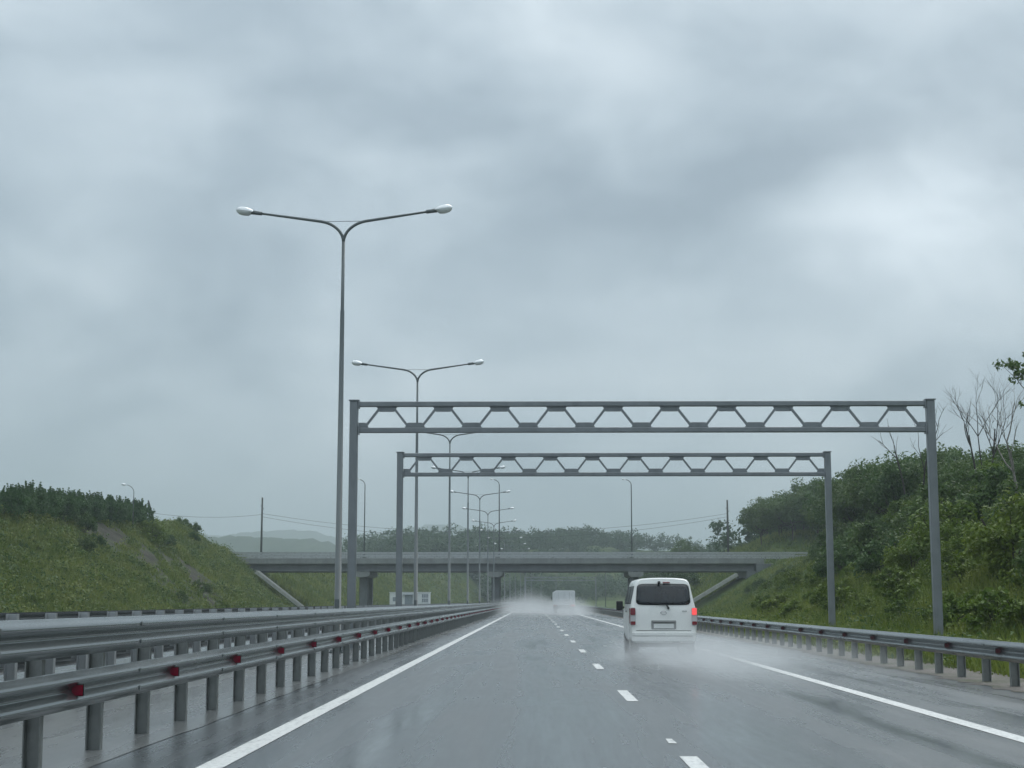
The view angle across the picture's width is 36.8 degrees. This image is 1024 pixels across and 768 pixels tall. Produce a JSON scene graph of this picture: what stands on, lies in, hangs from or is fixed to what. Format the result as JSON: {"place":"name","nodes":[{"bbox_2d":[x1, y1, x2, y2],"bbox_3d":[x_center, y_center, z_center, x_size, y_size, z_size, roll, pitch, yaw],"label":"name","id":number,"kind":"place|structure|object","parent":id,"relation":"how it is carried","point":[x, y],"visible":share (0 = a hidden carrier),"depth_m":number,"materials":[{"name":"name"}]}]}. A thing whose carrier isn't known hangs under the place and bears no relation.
{"place":"outdoors","nodes":[
{"label":"outdoors","id":0,"kind":"place"},
{"bbox_2d":[0,606,537,681],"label":"opposite road","id":1,"kind":"structure","parent":0,"point":[61,669],"depth_m":35.59,"materials":[{"name":"grey asphalt"}]},
{"bbox_2d":[0,606,549,767],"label":"median strip","id":2,"kind":"object","parent":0,"point":[63,739],"visible":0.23,"depth_m":18.02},
{"bbox_2d":[0,602,508,680],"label":"guard rail","id":3,"kind":"object","parent":2,"relation":"on","point":[10,671],"visible":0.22,"depth_m":24.82,"materials":[{"name":"metal"}]},
{"bbox_2d":[0,602,524,767],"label":"guard rail","id":4,"kind":"object","parent":2,"relation":"on","point":[33,697],"visible":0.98,"depth_m":16.41,"materials":[{"name":"metal"}]},
{"bbox_2d":[236,204,451,652],"bbox_3d":[-4.641,1.096,41.624,5.996,12.170,0.400,0,-8,2],"label":"street lamp","id":5,"kind":"object","parent":2,"relation":"on","point":[440,209],"visible":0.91,"depth_m":41.76,"materials":[{"name":"metal"}]},
{"bbox_2d":[352,360,483,605],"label":"street lamp","id":6,"kind":"object","parent":2,"relation":"on","point":[359,363],"visible":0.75,"depth_m":68.83,"materials":[{"name":"metal"}]},
{"bbox_2d":[428,433,472,604],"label":"street lamp","id":7,"kind":"object","parent":2,"relation":"on","point":[449,535],"visible":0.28,"depth_m":95.86,"materials":[{"name":"metal"}]},
{"bbox_2d":[431,466,504,603],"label":"street lamp","id":8,"kind":"object","parent":2,"relation":"on","point":[434,467],"visible":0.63,"depth_m":123.08,"materials":[{"name":"metal"}]},
{"bbox_2d":[524,577,596,606],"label":"overhead gantry","id":9,"kind":"object","parent":2,"relation":"on","point":[561,580],"visible":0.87,"depth_m":362.90,"materials":[{"name":"grey metal"}]},
{"bbox_2d":[395,451,835,625],"bbox_3d":[3.973,6.227,59.769,17.320,7.214,0.600,0,-8,1],"label":"overhead gantry","id":10,"kind":"object","parent":2,"relation":"on","point":[824,472],"visible":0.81,"depth_m":60.10,"materials":[{"name":"grey metal"}]},
{"bbox_2d":[341,399,943,649],"bbox_3d":[3.760,4.027,44.225,17.320,7.214,0.600,0,-8,1],"label":"overhead gantry","id":11,"kind":"object","parent":2,"relation":"on","point":[927,428],"visible":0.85,"depth_m":44.56,"materials":[{"name":"grey metal"}]},
{"bbox_2d":[206,535,346,551],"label":"hills","id":12,"kind":"structure","parent":0,"point":[248,544],"depth_m":1428.98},
{"bbox_2d":[206,524,680,550],"bbox_3d":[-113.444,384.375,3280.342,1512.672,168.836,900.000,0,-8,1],"label":"hills","id":13,"kind":"structure","parent":0,"point":[296,534],"depth_m":3202.81,"materials":[{"name":"green plant"}]},
{"bbox_2d":[0,516,1023,635],"bbox_3d":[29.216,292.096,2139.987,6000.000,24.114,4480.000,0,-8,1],"label":"terrain","id":14,"kind":"structure","parent":0,"point":[117,536],"depth_m":224.22,"materials":[{"name":"green plant"}]},
{"bbox_2d":[0,483,30,518],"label":"hedge shrub","id":15,"kind":"object","parent":14,"relation":"on","point":[15,498],"visible":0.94,"depth_m":116.50,"materials":[{"name":"green plant"}]},
{"bbox_2d":[6,484,41,515],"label":"hedge shrub","id":16,"kind":"object","parent":14,"relation":"on","point":[31,507],"visible":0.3,"depth_m":119.37,"materials":[{"name":"green plant"}]},
{"bbox_2d":[17,480,51,516],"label":"hedge shrub","id":17,"kind":"object","parent":14,"relation":"on","point":[43,496],"visible":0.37,"depth_m":121.67,"materials":[{"name":"green plant"}]},
{"bbox_2d":[29,485,64,517],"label":"hedge shrub","id":18,"kind":"object","parent":14,"relation":"on","point":[52,500],"visible":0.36,"depth_m":126.04,"materials":[{"name":"green plant"}]},
{"bbox_2d":[47,488,78,520],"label":"hedge shrub","id":19,"kind":"object","parent":14,"relation":"on","point":[70,504],"visible":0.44,"depth_m":129.67,"materials":[{"name":"green plant"}]},
{"bbox_2d":[74,534,97,549],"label":"bush","id":20,"kind":"object","parent":14,"relation":"on","point":[87,542],"visible":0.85,"depth_m":122.31,"materials":[{"name":"green plant"}]},
{"bbox_2d":[74,511,98,531],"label":"bush","id":21,"kind":"object","parent":14,"relation":"on","point":[90,523],"visible":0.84,"depth_m":131.61,"materials":[{"name":"green plant"}]},
{"bbox_2d":[76,492,104,522],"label":"hedge shrub","id":22,"kind":"object","parent":14,"relation":"on","point":[94,507],"visible":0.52,"depth_m":139.40,"materials":[{"name":"green plant"}]},
{"bbox_2d":[80,490,108,523],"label":"hedge shrub","id":23,"kind":"object","parent":14,"relation":"on","point":[104,516],"visible":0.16,"depth_m":142.33,"materials":[{"name":"green plant"}]},
{"bbox_2d":[91,492,120,522],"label":"hedge shrub","id":24,"kind":"object","parent":14,"relation":"on","point":[112,507],"visible":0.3,"depth_m":144.56,"materials":[{"name":"green plant"}]},
{"bbox_2d":[103,495,133,523],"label":"hedge shrub","id":25,"kind":"object","parent":14,"relation":"on","point":[122,508],"visible":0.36,"depth_m":147.10,"materials":[{"name":"green plant"}]},
{"bbox_2d":[123,499,149,523],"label":"hedge shrub","id":26,"kind":"object","parent":14,"relation":"on","point":[140,515],"visible":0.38,"depth_m":153.90,"materials":[{"name":"green plant"}]},
{"bbox_2d":[0,505,295,612],"bbox_3d":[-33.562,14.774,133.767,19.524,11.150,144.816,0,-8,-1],"label":"bank grass","id":27,"kind":"structure","parent":14,"relation":"on","point":[133,595],"depth_m":118.30,"materials":[{"name":"green plant"}]},
{"bbox_2d":[138,517,169,544],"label":"bush","id":28,"kind":"object","parent":14,"relation":"on","point":[153,536],"visible":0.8,"depth_m":151.49,"materials":[{"name":"green plant"}]},
{"bbox_2d":[255,571,303,606],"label":"drain chute","id":29,"kind":"object","parent":14,"relation":"on","point":[279,589],"visible":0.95,"depth_m":200.91,"materials":[{"name":"concrete"}]},
{"bbox_2d":[234,551,485,605],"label":"bank grass","id":30,"kind":"structure","parent":14,"relation":"on","point":[381,594],"depth_m":289.09,"materials":[{"name":"green plant"}]},
{"bbox_2d":[389,592,430,604],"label":"site cabin","id":31,"kind":"object","parent":14,"relation":"on","point":[423,597],"visible":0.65,"depth_m":259.73,"materials":[{"name":"metal"}]},
{"bbox_2d":[232,552,807,604],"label":"overpass bridge","id":32,"kind":"structure","parent":14,"relation":"on","point":[370,566],"depth_m":207.09,"materials":[{"name":"concrete"}]},
{"bbox_2d":[342,523,746,605],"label":"distant woods","id":33,"kind":"object","parent":14,"relation":"on","point":[545,542],"visible":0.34,"depth_m":531.85,"materials":[{"name":"green plant"}]},
{"bbox_2d":[666,573,700,586],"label":"tree","id":34,"kind":"object","parent":14,"relation":"on","point":[693,578],"visible":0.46,"depth_m":254.26,"materials":[{"name":"green plant"}]},
{"bbox_2d":[671,539,698,551],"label":"tree","id":35,"kind":"object","parent":14,"relation":"on","point":[681,542],"visible":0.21,"depth_m":305.54,"materials":[{"name":"green plant"}]},
{"bbox_2d":[693,573,737,601],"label":"drain chute","id":36,"kind":"object","parent":14,"relation":"on","point":[715,587],"visible":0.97,"depth_m":200.10,"materials":[{"name":"concrete"}]},
{"bbox_2d":[682,515,780,551],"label":"roadside woods","id":37,"kind":"object","parent":14,"relation":"on","point":[743,532],"visible":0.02,"depth_m":279.40,"materials":[{"name":"green plant"}]},
{"bbox_2d":[690,527,822,603],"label":"bank grass","id":38,"kind":"structure","parent":14,"relation":"on","point":[703,587],"depth_m":230.31,"materials":[{"name":"green plant"}]},
{"bbox_2d":[738,499,782,544],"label":"tree","id":39,"kind":"object","parent":14,"relation":"on","point":[757,517],"visible":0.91,"depth_m":228.88,"materials":[{"name":"green plant"}]},
{"bbox_2d":[760,592,790,612],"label":"bush","id":40,"kind":"object","parent":14,"relation":"on","point":[768,604],"visible":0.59,"depth_m":88.08,"materials":[{"name":"green plant"}]},
{"bbox_2d":[763,500,798,535],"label":"tree","id":41,"kind":"object","parent":14,"relation":"on","point":[778,517],"visible":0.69,"depth_m":227.75,"materials":[{"name":"green plant"}]},
{"bbox_2d":[763,487,811,539],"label":"tree","id":42,"kind":"object","parent":14,"relation":"on","point":[794,511],"visible":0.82,"depth_m":226.02,"materials":[{"name":"green plant"}]},
{"bbox_2d":[782,570,804,587],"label":"bush","id":43,"kind":"object","parent":14,"relation":"on","point":[794,578],"visible":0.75,"depth_m":111.17,"materials":[{"name":"green plant"}]},
{"bbox_2d":[777,598,810,618],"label":"bush","id":44,"kind":"object","parent":14,"relation":"on","point":[789,606],"visible":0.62,"depth_m":78.59,"materials":[{"name":"green plant"}]},
{"bbox_2d":[799,497,824,530],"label":"tree","id":45,"kind":"object","parent":14,"relation":"on","point":[812,523],"visible":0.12,"depth_m":173.76,"materials":[{"name":"green plant"}]},
{"bbox_2d":[802,478,837,526],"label":"tree","id":46,"kind":"object","parent":14,"relation":"on","point":[807,502],"visible":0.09,"depth_m":162.78,"materials":[{"name":"green plant"}]},
{"bbox_2d":[808,582,839,606],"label":"bush","id":47,"kind":"object","parent":14,"relation":"on","point":[813,597],"visible":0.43,"depth_m":74.48,"materials":[{"name":"green plant"}]},
{"bbox_2d":[807,531,840,556],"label":"bush","id":48,"kind":"object","parent":14,"relation":"on","point":[818,542],"visible":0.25,"depth_m":123.27,"materials":[{"name":"green plant"}]},
{"bbox_2d":[807,476,848,525],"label":"tree","id":49,"kind":"object","parent":14,"relation":"on","point":[821,515],"visible":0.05,"depth_m":150.23,"materials":[{"name":"green plant"}]},
{"bbox_2d":[814,539,859,577],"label":"bush","id":50,"kind":"object","parent":14,"relation":"on","point":[843,557],"visible":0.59,"depth_m":84.49,"materials":[{"name":"green plant"}]},
{"bbox_2d":[817,473,862,521],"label":"tree","id":51,"kind":"object","parent":14,"relation":"on","point":[846,513],"visible":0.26,"depth_m":136.00,"materials":[{"name":"green plant"}]},
{"bbox_2d":[819,585,863,610],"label":"bush","id":52,"kind":"object","parent":14,"relation":"on","point":[847,596],"visible":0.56,"depth_m":69.08,"materials":[{"name":"green plant"}]},
{"bbox_2d":[837,458,879,519],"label":"tree","id":53,"kind":"object","parent":14,"relation":"on","point":[861,511],"visible":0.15,"depth_m":132.76,"materials":[{"name":"green plant"}]},
{"bbox_2d":[697,549,1023,658],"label":"bank herbs","id":54,"kind":"object","parent":14,"relation":"on","point":[849,620],"visible":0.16,"depth_m":73.00,"materials":[{"name":"green plant"}]},
{"bbox_2d":[699,550,1023,678],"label":"verge weeds","id":55,"kind":"object","parent":14,"relation":"on","point":[976,661],"visible":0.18,"depth_m":53.89,"materials":[{"name":"green plant"}]},
{"bbox_2d":[839,519,886,559],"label":"bush","id":56,"kind":"object","parent":14,"relation":"on","point":[861,537],"visible":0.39,"depth_m":85.92,"materials":[{"name":"green plant"}]},
{"bbox_2d":[839,462,889,513],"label":"tree","id":57,"kind":"object","parent":14,"relation":"on","point":[849,499],"visible":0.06,"depth_m":123.57,"materials":[{"name":"green plant"}]},
{"bbox_2d":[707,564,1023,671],"bbox_3d":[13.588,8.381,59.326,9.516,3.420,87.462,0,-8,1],"label":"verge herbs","id":58,"kind":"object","parent":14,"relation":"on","point":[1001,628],"visible":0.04,"depth_m":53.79,"materials":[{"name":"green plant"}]},
{"bbox_2d":[842,458,896,513],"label":"tree","id":59,"kind":"object","parent":14,"relation":"on","point":[855,490],"visible":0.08,"depth_m":119.94,"materials":[{"name":"green plant"}]},
{"bbox_2d":[852,531,905,576],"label":"bush","id":60,"kind":"object","parent":14,"relation":"on","point":[870,558],"visible":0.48,"depth_m":74.81,"materials":[{"name":"green plant"}]},
{"bbox_2d":[856,473,909,513],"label":"tree","id":61,"kind":"object","parent":14,"relation":"on","point":[865,502],"visible":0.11,"depth_m":115.04,"materials":[{"name":"green plant"}]},
{"bbox_2d":[850,450,920,512],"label":"tree","id":62,"kind":"object","parent":14,"relation":"on","point":[883,489],"visible":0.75,"depth_m":108.56,"materials":[{"name":"green plant"}]},
{"bbox_2d":[869,565,913,589],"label":"bush","id":63,"kind":"object","parent":14,"relation":"on","point":[886,574],"visible":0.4,"depth_m":67.35,"materials":[{"name":"green plant"}]},
{"bbox_2d":[880,497,912,524],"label":"bush","id":64,"kind":"object","parent":14,"relation":"on","point":[895,504],"visible":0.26,"depth_m":100.05,"materials":[{"name":"green plant"}]},
{"bbox_2d":[883,598,913,620],"bbox_3d":[14.405,8.467,56.455,1.502,1.233,1.370,-3,-9,20],"label":"bush","id":65,"kind":"object","parent":14,"relation":"on","point":[896,605],"visible":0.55,"depth_m":56.43,"materials":[{"name":"green plant"}]},
{"bbox_2d":[874,568,930,599],"bbox_3d":[15.916,8.330,61.740,2.146,1.932,2.353,6,-10,-36],"label":"bush","id":66,"kind":"object","parent":14,"relation":"on","point":[897,580],"visible":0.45,"depth_m":61.72,"materials":[{"name":"green plant"}]},
{"bbox_2d":[889,503,915,533],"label":"bush","id":67,"kind":"object","parent":14,"relation":"on","point":[896,523],"visible":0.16,"depth_m":83.97,"materials":[{"name":"green plant"}]},
{"bbox_2d":[880,525,928,571],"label":"bush","id":68,"kind":"object","parent":14,"relation":"on","point":[904,557],"visible":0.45,"depth_m":70.33,"materials":[{"name":"green plant"}]},
{"bbox_2d":[886,581,924,602],"bbox_3d":[15.324,8.323,59.262,1.781,1.463,1.625,-1,-8,8],"label":"bush","id":69,"kind":"object","parent":14,"relation":"on","point":[896,595],"visible":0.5,"depth_m":59.10,"materials":[{"name":"green plant"}]},
{"bbox_2d":[905,448,952,484],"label":"tree","id":70,"kind":"object","parent":14,"relation":"on","point":[915,473],"visible":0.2,"depth_m":103.78,"materials":[{"name":"green plant"}]},
{"bbox_2d":[905,480,973,521],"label":"bush","id":71,"kind":"object","parent":14,"relation":"on","point":[964,484],"visible":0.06,"depth_m":77.43,"materials":[{"name":"green plant"}]},
{"bbox_2d":[901,483,981,539],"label":"bush","id":72,"kind":"object","parent":14,"relation":"on","point":[923,491],"visible":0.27,"depth_m":74.68,"materials":[{"name":"green plant"}]},
{"bbox_2d":[900,495,986,561],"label":"bush","id":73,"kind":"object","parent":14,"relation":"on","point":[965,509],"visible":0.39,"depth_m":67.96,"materials":[{"name":"green plant"}]},
{"bbox_2d":[916,537,970,578],"bbox_3d":[17.936,7.307,63.479,2.413,2.024,2.528,0,-8,3],"label":"bush","id":74,"kind":"object","parent":14,"relation":"on","point":[947,551],"visible":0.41,"depth_m":63.26,"materials":[{"name":"green plant"}]},
{"bbox_2d":[932,590,976,629],"bbox_3d":[14.185,7.340,48.415,2.039,1.836,2.235,0,-8,-2],"label":"bush","id":75,"kind":"object","parent":14,"relation":"on","point":[951,604],"visible":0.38,"depth_m":47.97,"materials":[{"name":"green plant"}]},
{"bbox_2d":[941,387,976,484],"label":"bare tree","id":76,"kind":"object","parent":14,"relation":"on","point":[967,435],"visible":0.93,"depth_m":84.67,"materials":[{"name":"grey wood"}]},
{"bbox_2d":[941,553,982,581],"bbox_3d":[16.841,7.031,56.842,1.801,1.622,1.975,0,-8,-1],"label":"bush","id":77,"kind":"object","parent":14,"relation":"on","point":[955,568],"visible":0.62,"depth_m":56.73,"materials":[{"name":"green plant"}]},
{"bbox_2d":[938,463,985,500],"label":"tree","id":78,"kind":"object","parent":14,"relation":"on","point":[942,478],"visible":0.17,"depth_m":87.07,"materials":[{"name":"green plant"}]},
{"bbox_2d":[949,519,983,553],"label":"bush","id":79,"kind":"object","parent":14,"relation":"on","point":[956,539],"visible":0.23,"depth_m":65.36,"materials":[{"name":"green plant"}]},
{"bbox_2d":[947,374,1018,468],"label":"bare tree","id":80,"kind":"object","parent":14,"relation":"on","point":[977,434],"visible":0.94,"depth_m":82.10,"materials":[{"name":"grey wood"}]},
{"bbox_2d":[944,384,1023,492],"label":"bare tree","id":81,"kind":"object","parent":14,"relation":"on","point":[1011,460],"visible":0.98,"depth_m":69.71,"materials":[{"name":"grey wood"}]},
{"bbox_2d":[974,365,1001,462],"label":"bare tree","id":82,"kind":"object","parent":14,"relation":"on","point":[993,449],"visible":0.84,"depth_m":85.77,"materials":[{"name":"grey wood"}]},
{"bbox_2d":[954,465,1023,520],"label":"bush","id":83,"kind":"object","parent":14,"relation":"on","point":[986,494],"visible":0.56,"depth_m":71.00,"materials":[{"name":"green plant"}]},
{"bbox_2d":[958,457,1020,501],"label":"bush","id":84,"kind":"object","parent":14,"relation":"on","point":[990,465],"visible":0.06,"depth_m":74.00,"materials":[{"name":"green plant"}]},
{"bbox_2d":[956,487,1023,574],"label":"bush","id":85,"kind":"object","parent":14,"relation":"on","point":[995,540],"visible":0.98,"depth_m":52.73,"materials":[{"name":"green plant"}]},
{"bbox_2d":[958,586,1022,633],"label":"bush","id":86,"kind":"object","parent":14,"relation":"on","point":[985,604],"visible":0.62,"depth_m":44.40,"materials":[{"name":"green plant"}]},
{"bbox_2d":[976,440,1023,469],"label":"tree","id":87,"kind":"object","parent":14,"relation":"on","point":[1005,455],"visible":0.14,"depth_m":86.33,"materials":[{"name":"green plant"}]},
{"bbox_2d":[980,480,1023,528],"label":"bush","id":88,"kind":"object","parent":14,"relation":"on","point":[1005,485],"visible":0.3,"depth_m":62.66,"materials":[{"name":"green plant"}]},
{"bbox_2d":[992,352,1023,408],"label":"tall tree","id":89,"kind":"object","parent":14,"relation":"on","point":[1012,365],"visible":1,"depth_m":64.17,"materials":[{"name":"green plant"}]},
{"bbox_2d":[998,586,1023,627],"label":"bush","id":90,"kind":"object","parent":14,"relation":"on","point":[1008,606],"visible":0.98,"depth_m":41.38,"materials":[{"name":"green plant"}]},
{"bbox_2d":[998,568,1023,586],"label":"bush","id":91,"kind":"object","parent":14,"relation":"on","point":[1004,574],"visible":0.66,"depth_m":49.66,"materials":[{"name":"green plant"}]},
{"bbox_2d":[1008,531,1023,585],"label":"bush","id":92,"kind":"object","parent":14,"relation":"on","point":[1019,560],"visible":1,"depth_m":47.64,"materials":[{"name":"green plant"}]},
{"bbox_2d":[0,0,1023,548],"label":"sky","id":93,"kind":"structure","parent":0,"point":[650,200],"materials":[{"name":"grey"}]},
{"bbox_2d":[89,606,1023,767],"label":"road","id":94,"kind":"structure","parent":0,"point":[531,687],"depth_m":18.73,"materials":[{"name":"grey asphalt"}]},
{"bbox_2d":[196,607,534,767],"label":"edge line","id":95,"kind":"object","parent":94,"relation":"on","point":[231,756],"visible":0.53,"depth_m":17.72,"materials":[{"name":"paint"}]},
{"bbox_2d":[551,590,574,613],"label":"box truck","id":96,"kind":"object","parent":94,"relation":"on","point":[562,599],"visible":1,"depth_m":170.29,"materials":[{"name":"white metal"}]},
{"bbox_2d":[544,608,708,767],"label":"lane dashes","id":97,"kind":"object","parent":94,"relation":"on","point":[693,761],"visible":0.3,"depth_m":14.82,"materials":[{"name":"paint"}]},
{"bbox_2d":[616,578,696,654],"bbox_3d":[3.824,6.104,40.452,2.040,1.948,4.088,0,-8,1],"label":"van","id":98,"kind":"object","parent":94,"relation":"on","point":[660,612],"visible":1,"depth_m":38.56,"materials":[{"name":"white paint"}]},
{"bbox_2d":[564,609,1023,742],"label":"edge line","id":99,"kind":"object","parent":94,"relation":"on","point":[967,723],"visible":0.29,"depth_m":20.50,"materials":[{"name":"paint"}]},
{"bbox_2d":[581,610,1023,692],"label":"gravel verge","id":100,"kind":"structure","parent":94,"relation":"on","point":[999,681],"depth_m":32.18,"materials":[{"name":"grey gravel"}]},
{"bbox_2d":[578,605,1023,686],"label":"guard rail","id":101,"kind":"object","parent":100,"relation":"on","point":[988,651],"visible":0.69,"depth_m":33.58,"materials":[{"name":"metal"}]},
{"bbox_2d":[697,515,1023,677],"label":"bank grass","id":102,"kind":"structure","parent":0,"point":[718,604],"depth_m":69.36,"materials":[{"name":"green plant"}]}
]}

